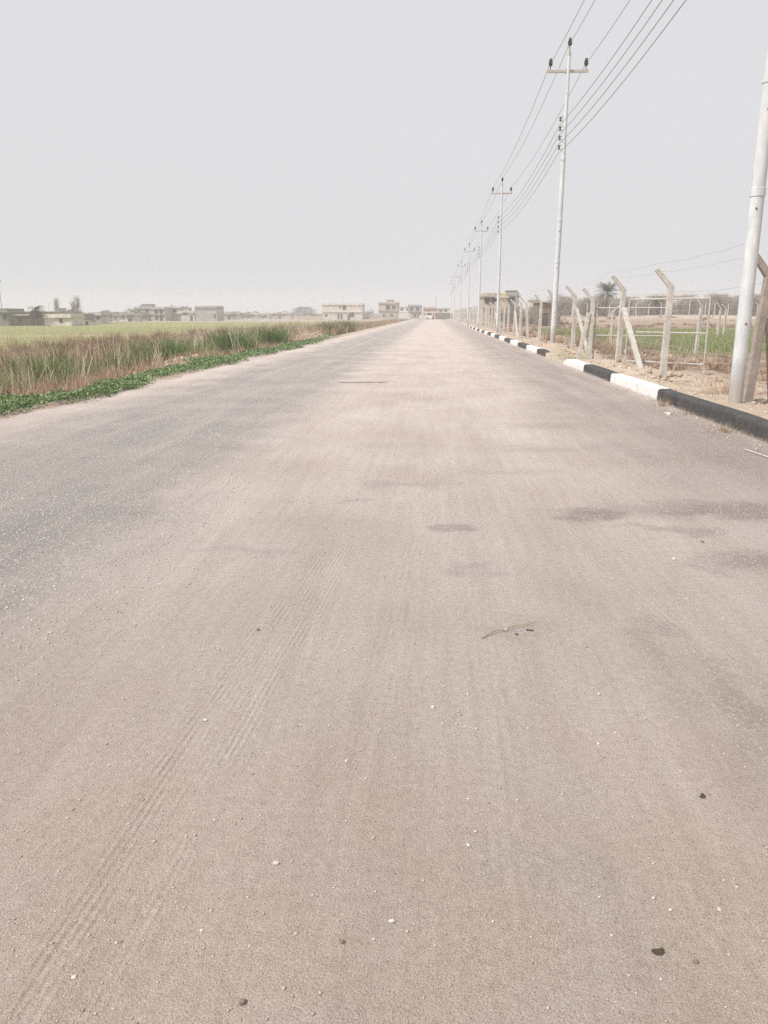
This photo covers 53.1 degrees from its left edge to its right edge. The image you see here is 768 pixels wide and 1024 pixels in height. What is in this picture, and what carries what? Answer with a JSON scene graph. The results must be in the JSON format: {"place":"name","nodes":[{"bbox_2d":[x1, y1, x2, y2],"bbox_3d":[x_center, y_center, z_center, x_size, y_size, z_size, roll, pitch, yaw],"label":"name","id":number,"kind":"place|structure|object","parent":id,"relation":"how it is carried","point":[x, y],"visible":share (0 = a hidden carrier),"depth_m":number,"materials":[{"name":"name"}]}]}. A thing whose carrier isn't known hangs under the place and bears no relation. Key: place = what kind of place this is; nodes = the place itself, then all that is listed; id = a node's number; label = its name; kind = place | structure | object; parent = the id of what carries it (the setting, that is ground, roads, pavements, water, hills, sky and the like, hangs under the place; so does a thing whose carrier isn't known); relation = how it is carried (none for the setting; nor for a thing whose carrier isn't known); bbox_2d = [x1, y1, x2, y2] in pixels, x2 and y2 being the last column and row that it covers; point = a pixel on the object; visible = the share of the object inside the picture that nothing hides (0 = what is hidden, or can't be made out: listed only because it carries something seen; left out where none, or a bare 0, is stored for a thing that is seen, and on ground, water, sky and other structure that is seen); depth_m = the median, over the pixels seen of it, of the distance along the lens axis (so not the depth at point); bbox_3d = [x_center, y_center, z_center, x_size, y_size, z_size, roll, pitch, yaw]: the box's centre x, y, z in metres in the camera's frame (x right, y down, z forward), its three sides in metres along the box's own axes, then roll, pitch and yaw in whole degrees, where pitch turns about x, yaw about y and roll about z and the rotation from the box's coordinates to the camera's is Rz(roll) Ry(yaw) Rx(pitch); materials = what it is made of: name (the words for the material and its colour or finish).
{"place":"outdoors","nodes":[
{"label":"outdoors","id":0,"kind":"place"},
{"bbox_2d":[0,322,329,345],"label":"field grass","id":1,"kind":"structure","parent":0,"point":[122,328],"depth_m":120.53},
{"bbox_2d":[369,316,397,319],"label":"boundary wall","id":2,"kind":"structure","parent":0,"point":[382,317],"depth_m":291.41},
{"bbox_2d":[0,319,767,1023],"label":"road","id":3,"kind":"structure","parent":0,"point":[446,399],"depth_m":3.30,"materials":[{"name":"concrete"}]},
{"bbox_2d":[0,393,337,715],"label":"aggregate","id":4,"kind":"object","parent":3,"relation":"on","point":[15,586],"visible":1,"depth_m":7.28,"materials":[{"name":"gravel"}]},
{"bbox_2d":[488,336,767,449],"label":"kerb grit","id":5,"kind":"object","parent":3,"relation":"on","point":[697,417],"visible":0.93,"depth_m":13.73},
{"bbox_2d":[651,947,663,955],"bbox_3d":[0.710,1.138,1.989,0.036,0.010,0.022,-3,15,-10],"label":"clod","id":6,"kind":"object","parent":3,"relation":"on","point":[659,951],"visible":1,"depth_m":1.99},
{"bbox_2d":[0,315,767,420],"bbox_3d":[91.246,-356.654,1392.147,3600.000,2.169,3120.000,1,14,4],"label":"ground","id":7,"kind":"structure","parent":0,"point":[759,409],"depth_m":41.76,"materials":[{"name":"beige soil"}]},
{"bbox_2d":[0,308,25,325],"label":"house","id":8,"kind":"structure","parent":7,"relation":"on","point":[5,313],"depth_m":150.60,"materials":[{"name":"grey concrete"}]},
{"bbox_2d":[11,314,44,325],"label":"house","id":9,"kind":"structure","parent":7,"relation":"on","point":[24,319],"depth_m":152.31,"materials":[{"name":"concrete"}]},
{"bbox_2d":[26,305,45,325],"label":"date palm","id":10,"kind":"object","parent":7,"relation":"on","point":[34,312],"visible":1,"depth_m":149.42,"materials":[{"name":"green plant"}]},
{"bbox_2d":[24,308,70,321],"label":"house","id":11,"kind":"structure","parent":7,"relation":"on","point":[60,311],"depth_m":160.61,"materials":[{"name":"grey concrete"}]},
{"bbox_2d":[2,353,105,383],"bbox_3d":[-9.972,-4.051,22.112,3.295,1.068,3.828,1,14,4],"label":"reed clump","id":12,"kind":"object","parent":7,"relation":"on","point":[40,368],"visible":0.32,"depth_m":22.22,"materials":[{"name":"plant"}]},
{"bbox_2d":[42,314,85,325],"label":"house","id":13,"kind":"structure","parent":7,"relation":"on","point":[64,319],"depth_m":149.85,"materials":[{"name":"beige concrete"}]},
{"bbox_2d":[88,313,110,323],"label":"house","id":14,"kind":"structure","parent":7,"relation":"on","point":[103,318],"depth_m":184.64,"materials":[{"name":"grey concrete"}]},
{"bbox_2d":[125,314,143,321],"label":"house","id":15,"kind":"structure","parent":7,"relation":"on","point":[134,317],"depth_m":238.22,"materials":[{"name":"grey concrete"}]},
{"bbox_2d":[133,304,155,320],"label":"house","id":16,"kind":"structure","parent":7,"relation":"on","point":[147,308],"depth_m":259.06,"materials":[{"name":"grey concrete"}]},
{"bbox_2d":[1,326,317,391],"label":"undergrowth","id":17,"kind":"object","parent":7,"relation":"on","point":[97,347],"visible":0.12,"depth_m":39.74,"materials":[{"name":"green plant"}]},
{"bbox_2d":[152,307,172,320],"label":"house","id":18,"kind":"structure","parent":7,"relation":"on","point":[162,314],"depth_m":255.27,"materials":[{"name":"grey concrete"}]},
{"bbox_2d":[0,327,327,398],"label":"russet grass","id":19,"kind":"structure","parent":7,"relation":"on","point":[84,383],"depth_m":21.17,"materials":[{"name":"plant"}]},
{"bbox_2d":[115,334,225,366],"bbox_3d":[-8.163,-6.030,28.738,4.030,1.231,4.535,-1,14,-4],"label":"reed clump","id":20,"kind":"object","parent":7,"relation":"on","point":[171,348],"visible":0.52,"depth_m":28.62,"materials":[{"name":"plant"}]},
{"bbox_2d":[0,333,343,415],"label":"ground cover","id":21,"kind":"object","parent":7,"relation":"on","point":[105,386],"visible":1,"depth_m":18.07,"materials":[{"name":"green plant"}]},
{"bbox_2d":[0,321,350,390],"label":"straw tussocks","id":22,"kind":"object","parent":7,"relation":"on","point":[280,326],"visible":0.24,"depth_m":41.23,"materials":[{"name":"beige plant"}]},
{"bbox_2d":[164,304,186,320],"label":"house","id":23,"kind":"structure","parent":7,"relation":"on","point":[177,313],"depth_m":262.45,"materials":[{"name":"paint"}]},
{"bbox_2d":[0,321,354,393],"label":"straw bunches","id":24,"kind":"object","parent":7,"relation":"on","point":[126,357],"visible":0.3,"depth_m":25.17,"materials":[{"name":"plant"}]},
{"bbox_2d":[0,325,362,390],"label":"green tussocks","id":25,"kind":"object","parent":7,"relation":"on","point":[67,375],"visible":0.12,"depth_m":23.10,"materials":[{"name":"green plant"}]},
{"bbox_2d":[0,322,365,394],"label":"reeds","id":26,"kind":"object","parent":7,"relation":"on","point":[101,361],"visible":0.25,"depth_m":26.64,"materials":[{"name":"plant"}]},
{"bbox_2d":[0,322,367,392],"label":"brown tussocks","id":27,"kind":"object","parent":7,"relation":"on","point":[115,338],"visible":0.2,"depth_m":40.05,"materials":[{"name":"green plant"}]},
{"bbox_2d":[5,321,363,385],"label":"dry stalks","id":28,"kind":"object","parent":7,"relation":"on","point":[118,348],"visible":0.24,"depth_m":27.98,"materials":[{"name":"plant"}]},
{"bbox_2d":[181,308,195,320],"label":"house","id":29,"kind":"structure","parent":7,"relation":"on","point":[188,314],"depth_m":258.51,"materials":[{"name":"paint"}]},
{"bbox_2d":[195,306,223,320],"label":"house","id":30,"kind":"structure","parent":7,"relation":"on","point":[209,313],"depth_m":258.06,"materials":[{"name":"grey concrete"}]},
{"bbox_2d":[133,331,320,373],"bbox_3d":[-6.279,-8.941,40.755,1.553,0.726,37.095,1,14,4],"label":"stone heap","id":31,"kind":"object","parent":7,"relation":"on","point":[198,354],"visible":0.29,"depth_m":26.88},
{"bbox_2d":[197,327,268,354],"bbox_3d":[-7.368,-8.415,37.697,4.381,1.323,4.050,-11,18,-37],"label":"reed clump","id":32,"kind":"object","parent":7,"relation":"on","point":[226,339],"visible":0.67,"depth_m":37.22,"materials":[{"name":"plant"}]},
{"bbox_2d":[224,313,244,319],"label":"house","id":33,"kind":"structure","parent":7,"relation":"on","point":[238,316],"depth_m":324.53,"materials":[{"name":"grey concrete"}]},
{"bbox_2d":[240,318,275,320],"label":"boundary wall","id":34,"kind":"structure","parent":7,"relation":"on","point":[257,319],"depth_m":255.30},
{"bbox_2d":[247,324,297,345],"bbox_3d":[-6.864,-10.468,45.446,3.902,1.311,4.517,-5,15,-19],"label":"reed clump","id":35,"kind":"object","parent":7,"relation":"on","point":[275,336],"visible":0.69,"depth_m":44.90,"materials":[{"name":"plant"}]},
{"bbox_2d":[268,313,293,318],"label":"house","id":36,"kind":"structure","parent":7,"relation":"on","point":[286,316],"depth_m":381.86,"materials":[{"name":"paint"}]},
{"bbox_2d":[291,305,321,317],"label":"domed tree","id":37,"kind":"object","parent":7,"relation":"on","point":[301,309],"visible":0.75,"depth_m":335.91,"materials":[{"name":"green plant"}]},
{"bbox_2d":[297,315,322,319],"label":"boundary wall","id":38,"kind":"structure","parent":7,"relation":"on","point":[310,317],"depth_m":312.69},
{"bbox_2d":[311,320,354,334],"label":"reed clump","id":39,"kind":"object","parent":7,"relation":"on","point":[334,326],"visible":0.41,"depth_m":66.12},
{"bbox_2d":[322,303,364,319],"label":"house","id":40,"kind":"structure","parent":7,"relation":"on","point":[343,311],"depth_m":321.06,"materials":[{"name":"beige concrete"}]},
{"bbox_2d":[330,319,357,332],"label":"reed clump","id":41,"kind":"object","parent":7,"relation":"on","point":[349,326],"visible":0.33,"depth_m":73.99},
{"bbox_2d":[285,318,407,335],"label":"roadside scrub","id":42,"kind":"object","parent":7,"relation":"on","point":[372,324],"visible":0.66,"depth_m":91.35,"materials":[{"name":"brown plant"}]},
{"bbox_2d":[378,300,398,315],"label":"house","id":43,"kind":"structure","parent":7,"relation":"on","point":[389,308],"depth_m":314.88,"materials":[{"name":"beige concrete"}]},
{"bbox_2d":[408,305,421,318],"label":"house","id":44,"kind":"structure","parent":7,"relation":"on","point":[414,311],"depth_m":348.12,"materials":[{"name":"beige concrete"}]},
{"bbox_2d":[423,307,436,317],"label":"house","id":45,"kind":"structure","parent":7,"relation":"on","point":[429,310],"depth_m":333.18,"materials":[{"name":"beige concrete"}]},
{"bbox_2d":[435,313,451,318],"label":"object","id":46,"kind":"object","parent":7,"relation":"on","point":[442,315],"visible":0.66,"depth_m":258.93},
{"bbox_2d":[464,243,474,323],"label":"utility pole","id":47,"kind":"object","parent":7,"relation":"on","point":[469,251],"visible":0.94,"depth_m":116.37,"materials":[{"name":"grey metal"}]},
{"bbox_2d":[474,220,487,326],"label":"utility pole","id":48,"kind":"object","parent":7,"relation":"on","point":[481,231],"visible":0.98,"depth_m":87.97,"materials":[{"name":"grey metal"}]},
{"bbox_2d":[480,293,496,323],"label":"house","id":49,"kind":"structure","parent":7,"relation":"on","point":[487,298],"depth_m":134.26,"materials":[{"name":"beige concrete"}]},
{"bbox_2d":[492,177,511,332],"bbox_3d":[9.181,-20.087,61.031,1.600,12.070,0.326,1,14,4],"label":"utility pole","id":50,"kind":"object","parent":7,"relation":"on","point":[501,193],"visible":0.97,"depth_m":60.92,"materials":[{"name":"grey concrete"}]},
{"bbox_2d":[495,293,509,323],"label":"house","id":51,"kind":"structure","parent":7,"relation":"on","point":[503,296],"depth_m":130.67,"materials":[{"name":"beige concrete"}]},
{"bbox_2d":[504,300,509,333],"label":"fence post","id":52,"kind":"object","parent":7,"relation":"on","point":[508,316],"visible":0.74,"depth_m":58.74,"materials":[{"name":"concrete"}]},
{"bbox_2d":[505,290,520,321],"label":"house","id":53,"kind":"structure","parent":7,"relation":"on","point":[513,294],"depth_m":132.91,"materials":[{"name":"beige concrete"}]},
{"bbox_2d":[510,299,517,335],"bbox_3d":[9.193,-13.599,54.349,0.483,2.877,1.724,0,14,2],"label":"fence post","id":54,"kind":"object","parent":7,"relation":"on","point":[514,322],"visible":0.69,"depth_m":54.77,"materials":[{"name":"concrete"}]},
{"bbox_2d":[506,306,528,324],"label":"bush","id":55,"kind":"object","parent":7,"relation":"on","point":[517,315],"visible":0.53,"depth_m":107.45,"materials":[{"name":"green plant"}]},
{"bbox_2d":[516,297,522,336],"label":"fence post","id":56,"kind":"object","parent":7,"relation":"on","point":[520,317],"visible":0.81,"depth_m":51.38,"materials":[{"name":"concrete"}]},
{"bbox_2d":[520,297,528,338],"bbox_3d":[8.527,-11.621,46.732,0.496,2.864,0.145,-2,15,8],"label":"fence post","id":57,"kind":"object","parent":7,"relation":"on","point":[527,325],"visible":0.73,"depth_m":46.63,"materials":[{"name":"concrete"}]},
{"bbox_2d":[527,298,538,315],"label":"house","id":58,"kind":"structure","parent":7,"relation":"on","point":[530,302],"depth_m":229.48,"materials":[{"name":"beige concrete"}]},
{"bbox_2d":[526,345,542,353],"bbox_3d":[6.636,-7.140,33.998,0.288,0.352,3.904,1,14,4],"label":"kerb stone","id":59,"kind":"object","parent":7,"relation":"on","point":[532,348],"visible":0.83,"depth_m":33.71,"materials":[{"name":"white paint"}]},
{"bbox_2d":[534,294,542,342],"bbox_3d":[8.268,-10.283,41.500,0.496,2.864,0.145,1,14,0],"label":"fence post","id":60,"kind":"object","parent":7,"relation":"on","point":[540,319],"visible":0.8,"depth_m":41.41,"materials":[{"name":"concrete"}]},
{"bbox_2d":[533,302,551,325],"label":"shed","id":61,"kind":"structure","parent":7,"relation":"on","point":[546,310],"depth_m":107.41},
{"bbox_2d":[551,309,569,324],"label":"bush","id":62,"kind":"object","parent":7,"relation":"on","point":[558,318],"visible":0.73,"depth_m":113.88,"materials":[{"name":"green plant"}]},
{"bbox_2d":[549,296,572,314],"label":"tree","id":63,"kind":"object","parent":7,"relation":"on","point":[562,306],"visible":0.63,"depth_m":150.33,"materials":[{"name":"green plant"}]},
{"bbox_2d":[548,37,588,342],"bbox_3d":[7.316,-12.857,31.833,1.600,12.070,0.326,1,15,3],"label":"utility pole","id":64,"kind":"object","parent":7,"relation":"on","point":[567,71],"visible":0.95,"depth_m":31.63,"materials":[{"name":"grey metal"}]},
{"bbox_2d":[565,285,586,352],"bbox_3d":[7.969,-7.751,31.270,0.498,2.860,1.350,-13,19,-41],"label":"fence post","id":65,"kind":"object","parent":7,"relation":"on","point":[575,311],"visible":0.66,"depth_m":31.33,"materials":[{"name":"concrete"}]},
{"bbox_2d":[563,359,588,370],"bbox_3d":[5.967,-4.514,23.796,0.291,0.350,3.592,1,14,4],"label":"kerb stone","id":66,"kind":"object","parent":7,"relation":"on","point":[576,364],"visible":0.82,"depth_m":23.53,"materials":[{"name":"white paint"}]},
{"bbox_2d":[576,288,595,358],"bbox_3d":[7.141,-6.489,27.310,0.592,2.864,0.277,2,14,5],"label":"fence post","id":67,"kind":"object","parent":7,"relation":"on","point":[589,318],"visible":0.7,"depth_m":27.28,"materials":[{"name":"concrete"}]},
{"bbox_2d":[592,307,665,360],"bbox_3d":[8.592,-6.251,27.063,2.426,1.858,0.067,5,15,20],"label":"gate leaf","id":68,"kind":"object","parent":67,"relation":"attached to","point":[599,336],"visible":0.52,"depth_m":27.06,"materials":[{"name":"metal"}]},
{"bbox_2d":[579,297,604,315],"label":"tree","id":69,"kind":"object","parent":7,"relation":"on","point":[590,303],"visible":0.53,"depth_m":150.50,"materials":[{"name":"green plant"}]},
{"bbox_2d":[583,364,620,381],"bbox_3d":[5.744,-3.636,20.363,0.293,0.352,3.492,1,14,4],"label":"kerb stone","id":70,"kind":"object","parent":7,"relation":"on","point":[603,373],"visible":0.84,"depth_m":20.14,"materials":[{"name":"black paint"}]},
{"bbox_2d":[594,291,612,315],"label":"tree","id":71,"kind":"object","parent":7,"relation":"on","point":[604,303],"visible":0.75,"depth_m":152.26,"materials":[{"name":"green plant"}]},
{"bbox_2d":[594,281,618,315],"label":"date palm","id":72,"kind":"object","parent":7,"relation":"on","point":[607,288],"visible":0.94,"depth_m":153.03,"materials":[{"name":"green plant"}]},
{"bbox_2d":[605,297,630,315],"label":"tree","id":73,"kind":"object","parent":7,"relation":"on","point":[615,304],"visible":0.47,"depth_m":151.79,"materials":[{"name":"green plant"}]},
{"bbox_2d":[483,323,766,380],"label":"verge scrub","id":74,"kind":"object","parent":7,"relation":"on","point":[599,347],"visible":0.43,"depth_m":28.99,"materials":[{"name":"brown plant"}]},
{"bbox_2d":[611,274,642,368],"bbox_3d":[7.160,-5.561,22.683,0.491,2.867,2.211,0,14,-1],"label":"fence post","id":75,"kind":"object","parent":7,"relation":"on","point":[622,318],"visible":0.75,"depth_m":23.36,"materials":[{"name":"concrete"}]},
{"bbox_2d":[624,297,711,364],"bbox_3d":[8.202,-5.281,22.433,0.066,1.858,2.606,-12,19,-39],"label":"gate leaf","id":76,"kind":"object","parent":75,"relation":"attached to","point":[648,332],"visible":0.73,"depth_m":22.03,"materials":[{"name":"metal"}]},
{"bbox_2d":[487,325,766,390],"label":"weeds","id":77,"kind":"object","parent":7,"relation":"on","point":[655,360],"visible":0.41,"depth_m":25.15,"materials":[{"name":"brown plant"}]},
{"bbox_2d":[495,331,767,412],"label":"rubble","id":78,"kind":"object","parent":7,"relation":"on","point":[671,380],"visible":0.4,"depth_m":18.80,"materials":[{"name":"stone"}]},
{"bbox_2d":[610,373,668,399],"bbox_3d":[5.506,-2.703,16.739,0.291,0.357,3.992,1,14,4],"label":"kerb stone","id":79,"kind":"object","parent":7,"relation":"on","point":[644,388],"visible":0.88,"depth_m":16.30,"materials":[{"name":"white paint"}]},
{"bbox_2d":[514,335,766,389],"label":"earth clods","id":80,"kind":"object","parent":7,"relation":"on","point":[660,375],"visible":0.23,"depth_m":22.68,"materials":[{"name":"soil"}]},
{"bbox_2d":[631,300,650,315],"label":"tree","id":81,"kind":"object","parent":7,"relation":"on","point":[640,313],"visible":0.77,"depth_m":150.05,"materials":[{"name":"grey plant"}]},
{"bbox_2d":[532,315,753,328],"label":"field scrub","id":82,"kind":"object","parent":7,"relation":"on","point":[648,326],"visible":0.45,"depth_m":99.86,"materials":[{"name":"brown plant"}]},
{"bbox_2d":[531,326,765,352],"bbox_3d":[39.780,-13.440,58.024,52.461,0.630,54.233,1,14,4],"label":"green crop","id":83,"kind":"object","parent":7,"relation":"on","point":[715,341],"visible":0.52,"depth_m":48.48,"materials":[{"name":"plant"}]},
{"bbox_2d":[647,295,665,314],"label":"tree","id":84,"kind":"object","parent":7,"relation":"on","point":[655,310],"visible":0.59,"depth_m":150.70,"materials":[{"name":"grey plant"}]},
{"bbox_2d":[654,268,674,377],"bbox_3d":[6.742,-4.472,18.788,0.496,2.864,0.145,2,15,6],"label":"fence post","id":85,"kind":"object","parent":7,"relation":"on","point":[667,326],"visible":0.8,"depth_m":18.68,"materials":[{"name":"concrete"}]},
{"bbox_2d":[645,294,687,314],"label":"house","id":86,"kind":"structure","parent":7,"relation":"on","point":[675,296],"depth_m":283.06,"materials":[{"name":"beige concrete"}]},
{"bbox_2d":[674,300,690,314],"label":"tree","id":87,"kind":"object","parent":7,"relation":"on","point":[681,306],"visible":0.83,"depth_m":150.56,"materials":[{"name":"grey plant"}]},
{"bbox_2d":[682,292,701,314],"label":"tree","id":88,"kind":"object","parent":7,"relation":"on","point":[691,296],"visible":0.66,"depth_m":151.74,"materials":[{"name":"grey plant"}]},
{"bbox_2d":[693,296,703,353],"bbox_3d":[12.927,-7.611,31.911,0.442,2.579,0.129,-1,15,-8],"label":"fence post","id":89,"kind":"object","parent":7,"relation":"on","point":[699,303],"visible":0.72,"depth_m":31.86,"materials":[{"name":"concrete"}]},
{"bbox_2d":[688,299,713,314],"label":"tree","id":90,"kind":"object","parent":7,"relation":"on","point":[704,300],"visible":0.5,"depth_m":151.03,"materials":[{"name":"grey plant"}]},
{"bbox_2d":[657,389,767,442],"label":"kerb stone","id":91,"kind":"object","parent":7,"relation":"on","point":[755,425],"visible":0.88,"depth_m":11.64,"materials":[{"name":"black paint"}]},
{"bbox_2d":[716,303,721,334],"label":"fence post","id":92,"kind":"object","parent":7,"relation":"on","point":[719,318],"visible":0.78,"depth_m":54.84,"materials":[{"name":"concrete"}]},
{"bbox_2d":[707,293,732,314],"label":"tree","id":93,"kind":"object","parent":7,"relation":"on","point":[718,303],"visible":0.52,"depth_m":153.41,"materials":[{"name":"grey plant"}]},
{"bbox_2d":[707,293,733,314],"bbox_3d":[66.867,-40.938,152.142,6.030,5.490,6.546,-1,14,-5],"label":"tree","id":94,"kind":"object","parent":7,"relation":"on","point":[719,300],"visible":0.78,"depth_m":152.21,"materials":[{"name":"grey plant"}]},
{"bbox_2d":[688,376,762,397],"bbox_3d":[6.637,-2.439,14.782,1.580,0.492,1.336,1,14,4],"label":"grass tuft","id":95,"kind":"object","parent":7,"relation":"on","point":[724,391],"visible":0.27,"depth_m":14.87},
{"bbox_2d":[728,40,767,403],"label":"utility pole","id":96,"kind":"object","parent":7,"relation":"on","point":[757,195],"visible":0.91,"depth_m":12.51,"materials":[{"name":"white metal"}]},
{"bbox_2d":[451,1,583,279],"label":"power wire","id":97,"kind":"object","parent":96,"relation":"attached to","point":[534,102],"visible":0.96,"depth_m":33.62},
{"bbox_2d":[454,0,594,275],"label":"power wire","id":98,"kind":"object","parent":96,"relation":"attached to","point":[545,98],"visible":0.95,"depth_m":35.47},
{"bbox_2d":[463,0,629,268],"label":"power wire","id":99,"kind":"object","parent":96,"relation":"attached to","point":[569,94],"visible":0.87,"depth_m":32.95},
{"bbox_2d":[457,0,651,283],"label":"power wire","id":100,"kind":"object","parent":96,"relation":"attached to","point":[582,97],"visible":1,"depth_m":24.68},
{"bbox_2d":[455,0,661,287],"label":"power wire","id":101,"kind":"object","parent":96,"relation":"attached to","point":[585,104],"visible":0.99,"depth_m":24.20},
{"bbox_2d":[453,0,673,289],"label":"power wire","id":102,"kind":"object","parent":96,"relation":"attached to","point":[592,107],"visible":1,"depth_m":23.37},
{"bbox_2d":[477,0,685,259],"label":"power wire","id":103,"kind":"object","parent":96,"relation":"attached to","point":[603,105],"visible":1,"depth_m":22.10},
{"bbox_2d":[743,254,767,401],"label":"fence post","id":104,"kind":"object","parent":7,"relation":"on","point":[761,327],"visible":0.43,"depth_m":13.44,"materials":[{"name":"concrete"}]},
{"bbox_2d":[0,0,767,314],"label":"sky","id":105,"kind":"structure","parent":0,"point":[270,156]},
{"bbox_2d":[703,420,748,434],"bbox_3d":[4.815,-1.192,10.761,0.660,0.192,0.806,13,19,41],"label":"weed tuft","id":106,"kind":"object","parent":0,"point":[725,430],"visible":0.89,"depth_m":10.79,"materials":[{"name":"brown plant"}]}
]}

